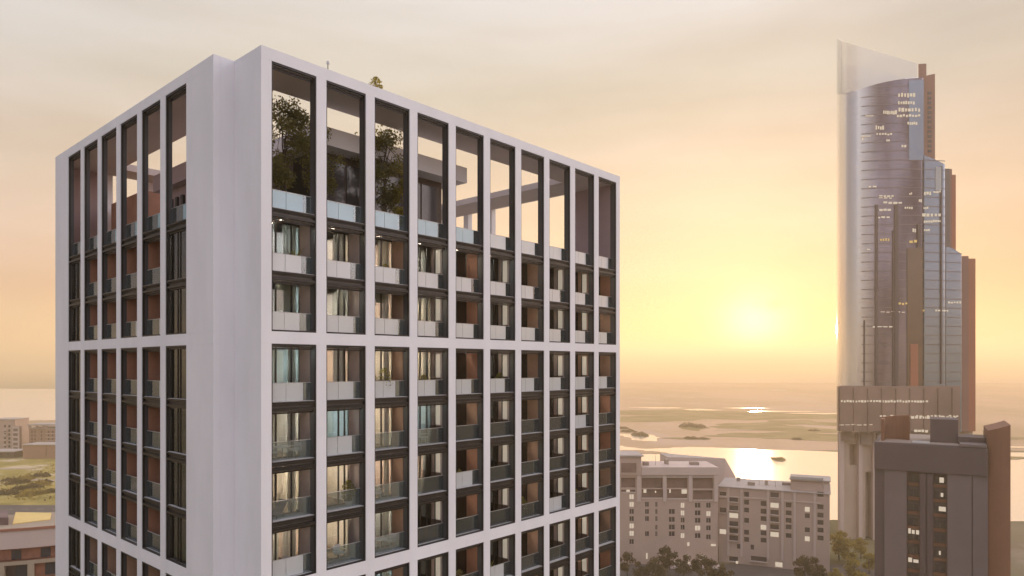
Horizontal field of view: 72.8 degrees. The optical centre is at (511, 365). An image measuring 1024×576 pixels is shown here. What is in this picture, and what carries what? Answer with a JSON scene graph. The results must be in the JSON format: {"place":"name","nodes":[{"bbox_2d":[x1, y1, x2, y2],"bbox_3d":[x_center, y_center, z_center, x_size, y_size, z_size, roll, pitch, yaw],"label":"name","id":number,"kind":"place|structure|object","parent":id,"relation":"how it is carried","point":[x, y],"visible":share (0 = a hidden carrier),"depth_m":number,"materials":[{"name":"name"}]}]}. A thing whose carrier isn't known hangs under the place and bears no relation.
{"place":"outdoors","nodes":[
{"label":"outdoors","id":0,"kind":"place"},
{"bbox_2d":[0,449,22,457],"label":"hall","id":1,"kind":"structure","parent":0,"point":[9,453],"depth_m":565.54,"materials":[{"name":"grey concrete"}]},
{"bbox_2d":[0,418,28,448],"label":"apartment building","id":2,"kind":"structure","parent":0,"point":[14,433],"depth_m":607.00,"materials":[{"name":"grey concrete"}]},
{"bbox_2d":[0,468,33,468],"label":"sand path","id":3,"kind":"structure","parent":0,"point":[16,468],"depth_m":505.80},
{"bbox_2d":[0,510,54,575],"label":"curved building","id":4,"kind":"structure","parent":0,"point":[27,543],"depth_m":100.43,"materials":[{"name":"paint"}]},
{"bbox_2d":[0,389,54,419],"bbox_3d":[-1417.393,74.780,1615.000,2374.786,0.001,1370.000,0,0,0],"label":"bay water","id":5,"kind":"structure","parent":0,"point":[34,404],"depth_m":1376.57,"materials":[{"name":"beige liquid"}]},
{"bbox_2d":[0,458,54,504],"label":"field ground","id":6,"kind":"structure","parent":0,"point":[39,464],"depth_m":478.40,"materials":[{"name":"green plant"}]},
{"bbox_2d":[0,477,16,481],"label":"shrub","id":7,"kind":"object","parent":6,"relation":"on","point":[7,479],"visible":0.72,"depth_m":450.69,"materials":[{"name":"green plant"}]},
{"bbox_2d":[0,489,19,494],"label":"shrub","id":8,"kind":"object","parent":6,"relation":"on","point":[4,492],"visible":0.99,"depth_m":403.69,"materials":[{"name":"green plant"}]},
{"bbox_2d":[3,478,30,484],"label":"shrub","id":9,"kind":"object","parent":6,"relation":"on","point":[14,481],"visible":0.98,"depth_m":440.65,"materials":[{"name":"green plant"}]},
{"bbox_2d":[10,485,28,490],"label":"shrub","id":10,"kind":"object","parent":6,"relation":"on","point":[19,487],"visible":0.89,"depth_m":418.30,"materials":[{"name":"green plant"}]},
{"bbox_2d":[17,473,35,480],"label":"shrub","id":11,"kind":"object","parent":6,"relation":"on","point":[32,477],"visible":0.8,"depth_m":454.82,"materials":[{"name":"green plant"}]},
{"bbox_2d":[0,463,54,500],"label":"ground cover","id":12,"kind":"object","parent":6,"relation":"on","point":[2,482],"visible":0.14,"depth_m":421.59,"materials":[{"name":"green plant"}]},
{"bbox_2d":[16,483,43,489],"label":"shrub","id":13,"kind":"object","parent":6,"relation":"on","point":[32,485],"visible":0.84,"depth_m":424.48,"materials":[{"name":"green plant"}]},
{"bbox_2d":[14,488,49,496],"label":"shrub","id":14,"kind":"object","parent":6,"relation":"on","point":[32,492],"visible":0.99,"depth_m":401.28,"materials":[{"name":"green plant"}]},
{"bbox_2d":[25,479,51,485],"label":"shrub","id":15,"kind":"object","parent":6,"relation":"on","point":[43,482],"visible":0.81,"depth_m":433.22,"materials":[{"name":"green plant"}]},
{"bbox_2d":[34,471,51,477],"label":"shrub","id":16,"kind":"object","parent":6,"relation":"on","point":[45,474],"visible":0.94,"depth_m":469.00,"materials":[{"name":"green plant"}]},
{"bbox_2d":[44,488,54,492],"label":"shrub","id":17,"kind":"object","parent":6,"relation":"on","point":[52,490],"visible":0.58,"depth_m":410.64,"materials":[{"name":"green plant"}]},
{"bbox_2d":[0,505,54,514],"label":"road","id":18,"kind":"structure","parent":0,"point":[12,509],"depth_m":364.25,"materials":[{"name":"grey asphalt"}]},
{"bbox_2d":[22,442,54,458],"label":"warehouse","id":19,"kind":"structure","parent":0,"point":[40,450],"depth_m":560.00,"materials":[{"name":"grey concrete"}]},
{"bbox_2d":[27,423,54,442],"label":"apartment building","id":20,"kind":"structure","parent":0,"point":[41,432],"depth_m":600.00,"materials":[{"name":"grey concrete"}]},
{"bbox_2d":[0,370,622,388],"bbox_3d":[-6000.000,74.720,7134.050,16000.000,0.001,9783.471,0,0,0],"label":"shore ground","id":21,"kind":"structure","parent":0,"point":[27,379],"depth_m":3778.12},
{"bbox_2d":[0,367,1023,575],"bbox_3d":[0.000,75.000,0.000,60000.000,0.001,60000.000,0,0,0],"label":"ground","id":22,"kind":"structure","parent":0,"point":[1017,548],"depth_m":299.89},
{"bbox_2d":[55,45,619,575],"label":"apartment building","id":23,"kind":"structure","parent":22,"relation":"on","point":[215,341],"depth_m":45.59,"materials":[{"name":"white concrete"}]},
{"bbox_2d":[273,499,287,518],"bbox_3d":[-13.263,8.100,39.035,0.600,0.880,1.550,0,0,13],"label":"lounge chair","id":24,"kind":"object","parent":23,"relation":"on","point":[278,509],"visible":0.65,"depth_m":39.33,"materials":[{"name":"fabric"}]},
{"bbox_2d":[275,445,289,459],"bbox_3d":[-12.987,4.920,39.286,0.880,0.740,0.867,0,0,0],"label":"balcony table","id":25,"kind":"object","parent":23,"relation":"on","point":[282,447],"visible":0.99,"depth_m":39.15,"materials":[{"name":"white metal"}]},
{"bbox_2d":[273,92,309,191],"bbox_3d":[-13.286,-12.255,41.007,3.924,7.474,3.671,0,0,0],"label":"tree","id":26,"kind":"object","parent":23,"relation":"on","point":[288,125],"visible":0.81,"depth_m":40.67,"materials":[{"name":"green plant"}]},
{"bbox_2d":[287,441,300,457],"bbox_3d":[-12.515,4.831,39.891,0.620,0.921,0.570,0,0,32],"label":"balcony chair","id":27,"kind":"object","parent":23,"relation":"on","point":[296,446],"visible":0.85,"depth_m":40.02,"materials":[{"name":"silver metal"}]},
{"bbox_2d":[287,248,303,255],"bbox_3d":[-12.354,-5.948,39.381,0.965,1.676,0.741,0,0,32],"label":"potted plant","id":28,"kind":"object","parent":23,"relation":"on","point":[295,253],"visible":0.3,"depth_m":39.40,"materials":[{"name":"green plant"}]},
{"bbox_2d":[299,127,345,198],"bbox_3d":[-11.752,-11.744,42.838,2.694,6.457,2.963,0,0,21],"label":"tree","id":29,"kind":"object","parent":23,"relation":"on","point":[331,184],"visible":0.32,"depth_m":42.97,"materials":[{"name":"green plant"}]},
{"bbox_2d":[332,544,345,561],"bbox_3d":[-10.453,11.331,42.061,0.570,0.921,0.620,0,0,30],"label":"balcony chair","id":30,"kind":"object","parent":23,"relation":"on","point":[336,550],"visible":1,"depth_m":42.02,"materials":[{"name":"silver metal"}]},
{"bbox_2d":[340,480,355,506],"bbox_3d":[-9.893,7.714,42.140,1.011,1.653,0.962,0,0,-37],"label":"potted plant","id":31,"kind":"object","parent":23,"relation":"on","point":[348,502],"visible":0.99,"depth_m":41.99,"materials":[{"name":"green plant"}]},
{"bbox_2d":[368,76,383,88],"bbox_3d":[-8.547,-17.544,43.693,0.922,1.368,0.982,0,0,0],"label":"roof shrub","id":32,"kind":"object","parent":23,"relation":"on","point":[381,86],"visible":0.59,"depth_m":43.63,"materials":[{"name":"green plant"}]},
{"bbox_2d":[351,125,402,211],"bbox_3d":[-8.783,-12.536,47.178,4.220,8.036,3.947,0,0,42],"label":"tree","id":33,"kind":"object","parent":23,"relation":"on","point":[385,199],"visible":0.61,"depth_m":46.81,"materials":[{"name":"green plant"}]},
{"bbox_2d":[375,488,381,496],"bbox_3d":[-8.580,8.081,44.144,0.570,0.921,0.620,0,0,-10],"label":"balcony chair","id":34,"kind":"object","parent":23,"relation":"on","point":[378,491],"visible":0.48,"depth_m":43.96,"materials":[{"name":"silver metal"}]},
{"bbox_2d":[375,537,386,550],"bbox_3d":[-8.398,11.420,44.333,0.880,0.740,0.867,0,0,0],"label":"balcony table","id":35,"kind":"object","parent":23,"relation":"on","point":[380,539],"visible":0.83,"depth_m":44.31,"materials":[{"name":"silver metal"}]},
{"bbox_2d":[375,367,390,385],"bbox_3d":[-8.148,1.058,44.190,1.184,1.963,1.188,0,0,31],"label":"potted plant","id":36,"kind":"object","parent":23,"relation":"on","point":[386,376],"visible":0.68,"depth_m":44.09,"materials":[{"name":"green plant"}]},
{"bbox_2d":[384,533,395,548],"bbox_3d":[-7.890,11.331,44.904,0.620,0.921,0.570,0,0,32],"label":"balcony chair","id":37,"kind":"object","parent":23,"relation":"on","point":[392,537],"visible":0.99,"depth_m":44.96,"materials":[{"name":"silver metal"}]},
{"bbox_2d":[391,177,402,225],"bbox_3d":[-7.302,-10.576,46.668,1.523,4.118,1.980,0,0,-17],"label":"young tree","id":38,"kind":"object","parent":23,"relation":"on","point":[398,210],"visible":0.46,"depth_m":46.47,"materials":[{"name":"green plant"}]},
{"bbox_2d":[418,430,424,440],"bbox_3d":[-6.000,4.831,46.952,0.570,0.921,0.620,0,0,7],"label":"balcony chair","id":39,"kind":"object","parent":23,"relation":"on","point":[419,434],"visible":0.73,"depth_m":46.75,"materials":[{"name":"silver metal"}]},
{"bbox_2d":[420,374,428,394],"bbox_3d":[-5.941,1.297,46.637,0.711,1.486,0.818,0,0,45],"label":"potted plant","id":40,"kind":"object","parent":23,"relation":"on","point":[424,378],"visible":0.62,"depth_m":46.60,"materials":[{"name":"green plant"}]},
{"bbox_2d":[521,496,526,508],"bbox_3d":[0.740,10.964,54.126,0.962,1.653,1.010,0,0,-33],"label":"potted plant","id":41,"kind":"object","parent":23,"relation":"on","point":[523,501],"visible":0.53,"depth_m":53.97,"materials":[{"name":"green plant"}]},
{"bbox_2d":[620,551,635,575],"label":"tree","id":42,"kind":"object","parent":22,"relation":"on","point":[624,566],"visible":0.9,"depth_m":245.49,"materials":[{"name":"green plant"}]},
{"bbox_2d":[630,561,649,575],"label":"tree","id":43,"kind":"object","parent":22,"relation":"on","point":[637,572],"visible":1,"depth_m":239.74,"materials":[{"name":"green plant"}]},
{"bbox_2d":[644,556,667,575],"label":"tree","id":44,"kind":"object","parent":22,"relation":"on","point":[657,570],"visible":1,"depth_m":236.76,"materials":[{"name":"green plant"}]},
{"bbox_2d":[657,544,677,575],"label":"tree","id":45,"kind":"object","parent":22,"relation":"on","point":[666,560],"visible":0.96,"depth_m":246.69,"materials":[{"name":"green plant"}]},
{"bbox_2d":[674,554,691,575],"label":"tree","id":46,"kind":"object","parent":22,"relation":"on","point":[683,565],"visible":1,"depth_m":242.43,"materials":[{"name":"green plant"}]},
{"bbox_2d":[689,552,712,575],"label":"tree","id":47,"kind":"object","parent":22,"relation":"on","point":[696,566],"visible":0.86,"depth_m":241.30,"materials":[{"name":"green plant"}]},
{"bbox_2d":[703,558,717,575],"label":"tree","id":48,"kind":"object","parent":22,"relation":"on","point":[709,564],"visible":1,"depth_m":238.89,"materials":[{"name":"green plant"}]},
{"bbox_2d":[714,564,734,575],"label":"tree","id":49,"kind":"object","parent":22,"relation":"on","point":[722,568],"visible":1,"depth_m":235.34,"materials":[{"name":"green plant"}]},
{"bbox_2d":[620,451,830,573],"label":"apartment block","id":50,"kind":"structure","parent":22,"relation":"on","point":[689,505],"depth_m":262.00,"materials":[{"name":"grey concrete"}]},
{"bbox_2d":[669,509,674,513],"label":"window","id":51,"kind":"structure","parent":50,"relation":"in","point":[671,511],"depth_m":262.38,"materials":[{"name":"grey glass"}]},
{"bbox_2d":[669,517,674,521],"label":"window","id":52,"kind":"structure","parent":50,"relation":"in","point":[671,519],"depth_m":262.38,"materials":[{"name":"grey glass"}]},
{"bbox_2d":[669,531,674,535],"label":"window","id":53,"kind":"structure","parent":50,"relation":"in","point":[671,533],"depth_m":262.38,"materials":[{"name":"grey glass"}]},
{"bbox_2d":[792,554,816,575],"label":"tree","id":54,"kind":"object","parent":22,"relation":"on","point":[800,561],"visible":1,"depth_m":235.70,"materials":[{"name":"green plant"}]},
{"bbox_2d":[802,557,827,575],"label":"tree","id":55,"kind":"object","parent":22,"relation":"on","point":[820,570],"visible":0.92,"depth_m":237.16,"materials":[{"name":"green plant"}]},
{"bbox_2d":[828,568,844,575],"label":"tree","id":56,"kind":"object","parent":22,"relation":"on","point":[835,572],"visible":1,"depth_m":231.67,"materials":[{"name":"green plant"}]},
{"bbox_2d":[830,530,854,559],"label":"tree","id":57,"kind":"object","parent":22,"relation":"on","point":[840,535],"visible":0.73,"depth_m":267.11,"materials":[{"name":"green plant"}]},
{"bbox_2d":[835,537,857,563],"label":"tree","id":58,"kind":"object","parent":22,"relation":"on","point":[844,554],"visible":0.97,"depth_m":261.35,"materials":[{"name":"green plant"}]},
{"bbox_2d":[843,558,860,575],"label":"tree","id":59,"kind":"object","parent":22,"relation":"on","point":[851,568],"visible":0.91,"depth_m":238.94,"materials":[{"name":"green plant"}]},
{"bbox_2d":[852,537,868,558],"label":"tree","id":60,"kind":"object","parent":22,"relation":"on","point":[859,543],"visible":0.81,"depth_m":269.12,"materials":[{"name":"green plant"}]},
{"bbox_2d":[854,572,868,575],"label":"tree","id":61,"kind":"object","parent":22,"relation":"on","point":[862,574],"visible":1,"depth_m":227.92,"materials":[{"name":"green plant"}]},
{"bbox_2d":[861,551,874,573],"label":"tree","id":62,"kind":"object","parent":22,"relation":"on","point":[869,563],"visible":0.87,"depth_m":249.71,"materials":[{"name":"green plant"}]},
{"bbox_2d":[836,39,975,539],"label":"skyscraper","id":63,"kind":"structure","parent":22,"relation":"on","point":[905,307],"depth_m":294.76,"materials":[{"name":"grey glass"}]},
{"bbox_2d":[0,0,1023,366],"label":"sky","id":64,"kind":"structure","parent":0,"point":[715,120],"materials":[{"name":"orange"}]},
{"bbox_2d":[29,383,1023,450],"bbox_3d":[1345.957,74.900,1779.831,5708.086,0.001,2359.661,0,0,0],"label":"mud flat ground","id":65,"kind":"structure","parent":0,"point":[997,402],"depth_m":1277.25,"materials":[{"name":"beige soil"}]},
{"bbox_2d":[620,429,634,431],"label":"mangrove","id":66,"kind":"object","parent":65,"relation":"on","point":[629,430],"visible":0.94,"depth_m":784.89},
{"bbox_2d":[631,431,647,436],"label":"mangrove","id":67,"kind":"object","parent":65,"relation":"on","point":[637,433],"visible":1,"depth_m":741.76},
{"bbox_2d":[620,433,658,440],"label":"pool water","id":68,"kind":"structure","parent":0,"point":[645,438],"depth_m":723.10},
{"bbox_2d":[620,450,665,453],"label":"mud spit","id":69,"kind":"structure","parent":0,"point":[645,452],"depth_m":604.46,"materials":[{"name":"brown soil"}]},
{"bbox_2d":[628,407,677,407],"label":"pool water","id":70,"kind":"structure","parent":0,"point":[652,407],"depth_m":1241.99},
{"bbox_2d":[667,437,697,439],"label":"marsh ground","id":71,"kind":"structure","parent":0,"point":[680,438],"depth_m":713.25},
{"bbox_2d":[620,416,746,421],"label":"marsh ground","id":72,"kind":"structure","parent":0,"point":[653,418],"depth_m":984.39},
{"bbox_2d":[678,426,708,430],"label":"marsh ground","id":73,"kind":"structure","parent":0,"point":[693,428],"depth_m":827.38,"materials":[{"name":"beige sand"}]},
{"bbox_2d":[679,422,693,426],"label":"mangrove","id":74,"kind":"object","parent":73,"relation":"on","point":[687,425],"visible":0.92,"depth_m":847.47,"materials":[{"name":"plant"}]},
{"bbox_2d":[692,423,705,427],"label":"mangrove","id":75,"kind":"object","parent":73,"relation":"on","point":[700,425],"visible":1,"depth_m":839.72,"materials":[{"name":"plant"}]},
{"bbox_2d":[687,409,712,410],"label":"pool water","id":76,"kind":"structure","parent":0,"point":[701,409],"depth_m":1185.84,"materials":[{"name":"beige liquid"}]},
{"bbox_2d":[620,410,835,419],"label":"marsh ground","id":77,"kind":"structure","parent":0,"point":[761,416],"depth_m":1065.33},
{"bbox_2d":[620,564,874,575],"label":"courtyard pavement","id":78,"kind":"structure","parent":0,"point":[745,570],"depth_m":252.75,"materials":[{"name":"concrete"}]},
{"bbox_2d":[708,432,837,441],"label":"marsh ground","id":79,"kind":"structure","parent":0,"point":[804,436],"depth_m":744.03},
{"bbox_2d":[710,423,838,432],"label":"marsh ground","id":80,"kind":"structure","parent":0,"point":[764,427],"depth_m":840.67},
{"bbox_2d":[747,411,814,411],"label":"pool water","id":81,"kind":"structure","parent":0,"point":[780,411],"depth_m":1133.83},
{"bbox_2d":[761,420,835,425],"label":"marsh ground","id":82,"kind":"structure","parent":0,"point":[799,422],"depth_m":914.63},
{"bbox_2d":[790,413,835,413],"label":"pool water","id":83,"kind":"structure","parent":0,"point":[812,413],"depth_m":1086.18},
{"bbox_2d":[620,446,1023,520],"bbox_3d":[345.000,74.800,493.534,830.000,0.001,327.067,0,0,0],"label":"lagoon water","id":84,"kind":"structure","parent":0,"point":[753,464],"depth_m":526.28,"materials":[{"name":"beige liquid"}]},
{"bbox_2d":[620,368,1023,382],"bbox_3d":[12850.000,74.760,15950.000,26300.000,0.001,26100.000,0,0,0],"label":"open sea water","id":85,"kind":"structure","parent":0,"point":[767,375],"depth_m":5332.65,"materials":[{"name":"liquid"}]},
{"bbox_2d":[874,415,1010,575],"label":"dark tower","id":86,"kind":"structure","parent":0,"point":[943,498],"depth_m":149.68,"materials":[{"name":"grey"}]},
{"bbox_2d":[909,474,917,481],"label":"window","id":87,"kind":"structure","parent":86,"relation":"in","point":[913,478],"depth_m":152.67,"materials":[{"name":"grey glass"}]},
{"bbox_2d":[909,489,917,495],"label":"window","id":88,"kind":"structure","parent":86,"relation":"in","point":[912,492],"depth_m":152.67,"materials":[{"name":"grey glass"}]},
{"bbox_2d":[909,503,917,510],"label":"window","id":89,"kind":"structure","parent":86,"relation":"in","point":[914,507],"depth_m":152.67,"materials":[{"name":"grey glass"}]},
{"bbox_2d":[909,518,917,524],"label":"window","id":90,"kind":"structure","parent":86,"relation":"in","point":[912,521],"depth_m":152.67,"materials":[{"name":"brown glass"}]},
{"bbox_2d":[909,532,917,539],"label":"window","id":91,"kind":"structure","parent":86,"relation":"in","point":[911,536],"depth_m":152.67,"materials":[{"name":"brown glass"}]},
{"bbox_2d":[909,546,917,553],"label":"window","id":92,"kind":"structure","parent":86,"relation":"in","point":[912,550],"depth_m":152.67,"materials":[{"name":"brown glass"}]},
{"bbox_2d":[909,561,917,568],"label":"window","id":93,"kind":"structure","parent":86,"relation":"in","point":[913,565],"depth_m":152.67,"materials":[{"name":"brown"}]},
{"bbox_2d":[935,476,944,483],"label":"window","id":94,"kind":"structure","parent":86,"relation":"in","point":[936,477],"depth_m":150.38,"materials":[{"name":"brown"}]},
{"bbox_2d":[935,491,944,498],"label":"window","id":95,"kind":"structure","parent":86,"relation":"in","point":[937,493],"depth_m":150.27,"materials":[{"name":"brown"}]},
{"bbox_2d":[935,506,944,512],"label":"window","id":96,"kind":"structure","parent":86,"relation":"in","point":[936,507],"depth_m":150.34,"materials":[{"name":"grey glass"}]},
{"bbox_2d":[935,520,944,527],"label":"window","id":97,"kind":"structure","parent":86,"relation":"in","point":[939,524],"depth_m":150.27,"materials":[{"name":"brown"}]},
{"bbox_2d":[935,535,944,542],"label":"window","id":98,"kind":"structure","parent":86,"relation":"in","point":[938,538],"depth_m":150.16,"materials":[{"name":"grey"}]},
{"bbox_2d":[935,550,944,557],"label":"window","id":99,"kind":"structure","parent":86,"relation":"in","point":[936,551],"depth_m":150.16,"materials":[{"name":"grey glass"}]},
{"bbox_2d":[935,564,944,571],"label":"window","id":100,"kind":"structure","parent":86,"relation":"in","point":[939,568],"depth_m":150.27,"materials":[{"name":"grey glass"}]},
{"bbox_2d":[939,506,945,511],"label":"lit window","id":101,"kind":"structure","parent":86,"relation":"in","point":[940,508],"depth_m":149.72,"materials":[{"name":"white glass"}]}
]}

